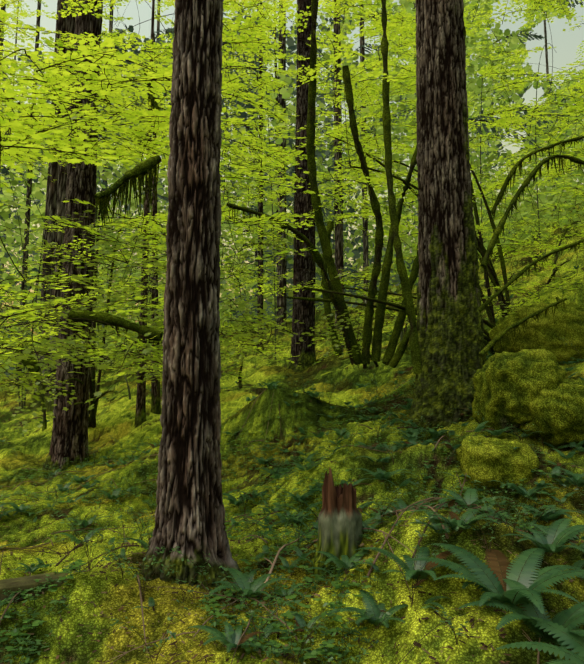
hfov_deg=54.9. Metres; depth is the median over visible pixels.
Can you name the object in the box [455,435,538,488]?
moss boulder
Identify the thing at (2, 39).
tree
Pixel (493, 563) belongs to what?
dead fern fronds
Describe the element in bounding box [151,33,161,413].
tree
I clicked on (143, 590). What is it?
plant stems
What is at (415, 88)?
tree
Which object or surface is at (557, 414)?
moss boulder
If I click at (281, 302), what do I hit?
tree
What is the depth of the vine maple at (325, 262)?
11.04 m
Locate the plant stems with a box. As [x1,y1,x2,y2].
[0,265,583,663]
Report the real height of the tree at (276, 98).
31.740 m
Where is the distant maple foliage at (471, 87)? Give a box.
[0,0,583,380]
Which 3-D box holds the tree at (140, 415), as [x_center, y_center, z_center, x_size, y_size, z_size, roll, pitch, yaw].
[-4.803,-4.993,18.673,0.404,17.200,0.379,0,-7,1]
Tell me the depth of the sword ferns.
4.75 m
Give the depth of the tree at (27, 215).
45.01 m
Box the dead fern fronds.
[86,314,579,646]
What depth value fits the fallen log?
4.83 m
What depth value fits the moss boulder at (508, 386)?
7.90 m
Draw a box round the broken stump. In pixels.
[311,468,362,576]
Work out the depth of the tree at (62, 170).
26.41 m
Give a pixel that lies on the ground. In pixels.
(340, 373)
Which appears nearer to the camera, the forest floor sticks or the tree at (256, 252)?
the forest floor sticks
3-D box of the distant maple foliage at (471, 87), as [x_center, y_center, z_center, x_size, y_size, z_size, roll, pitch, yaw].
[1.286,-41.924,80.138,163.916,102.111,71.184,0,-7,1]
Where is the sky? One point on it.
(566, 42)
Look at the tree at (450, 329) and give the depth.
10.53 m
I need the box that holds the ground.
[0,201,583,663]
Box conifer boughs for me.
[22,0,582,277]
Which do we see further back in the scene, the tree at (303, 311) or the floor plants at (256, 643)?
the tree at (303, 311)
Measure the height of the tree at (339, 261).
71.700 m
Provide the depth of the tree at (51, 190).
29.14 m
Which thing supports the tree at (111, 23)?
on the ground
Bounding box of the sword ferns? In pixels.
[0,265,583,663]
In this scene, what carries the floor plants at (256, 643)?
on the ground
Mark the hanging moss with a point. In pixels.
(102, 203)
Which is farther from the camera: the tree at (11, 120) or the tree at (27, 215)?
the tree at (11, 120)
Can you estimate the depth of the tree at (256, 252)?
80.44 m
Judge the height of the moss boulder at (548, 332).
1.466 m
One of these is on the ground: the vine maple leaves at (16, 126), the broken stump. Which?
the broken stump
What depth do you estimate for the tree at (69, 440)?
14.96 m
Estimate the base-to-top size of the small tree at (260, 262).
31.740 m
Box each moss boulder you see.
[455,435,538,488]
[472,349,566,432]
[489,301,583,364]
[518,378,583,446]
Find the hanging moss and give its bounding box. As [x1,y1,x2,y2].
[71,5,583,380]
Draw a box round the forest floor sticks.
[0,293,583,663]
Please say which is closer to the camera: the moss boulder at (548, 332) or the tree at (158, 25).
the moss boulder at (548, 332)
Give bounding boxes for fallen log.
[0,573,68,602]
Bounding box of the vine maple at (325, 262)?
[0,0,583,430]
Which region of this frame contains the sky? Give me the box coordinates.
[0,0,583,341]
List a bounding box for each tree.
[0,1,18,312]
[0,2,5,88]
[16,0,40,385]
[30,0,67,408]
[42,0,76,411]
[42,0,102,470]
[97,0,113,327]
[135,0,154,427]
[140,0,239,587]
[148,0,160,352]
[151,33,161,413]
[254,0,258,314]
[256,2,263,354]
[274,4,277,249]
[276,1,287,334]
[287,0,315,371]
[333,0,343,329]
[360,0,368,309]
[409,0,486,431]
[413,2,418,230]
[543,12,557,221]
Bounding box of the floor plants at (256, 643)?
[0,258,583,663]
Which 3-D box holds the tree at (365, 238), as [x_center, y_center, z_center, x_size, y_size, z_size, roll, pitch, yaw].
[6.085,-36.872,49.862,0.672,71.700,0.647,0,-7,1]
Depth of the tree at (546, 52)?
76.72 m
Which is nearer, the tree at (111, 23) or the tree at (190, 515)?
the tree at (190, 515)
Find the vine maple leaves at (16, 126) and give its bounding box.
[0,0,583,414]

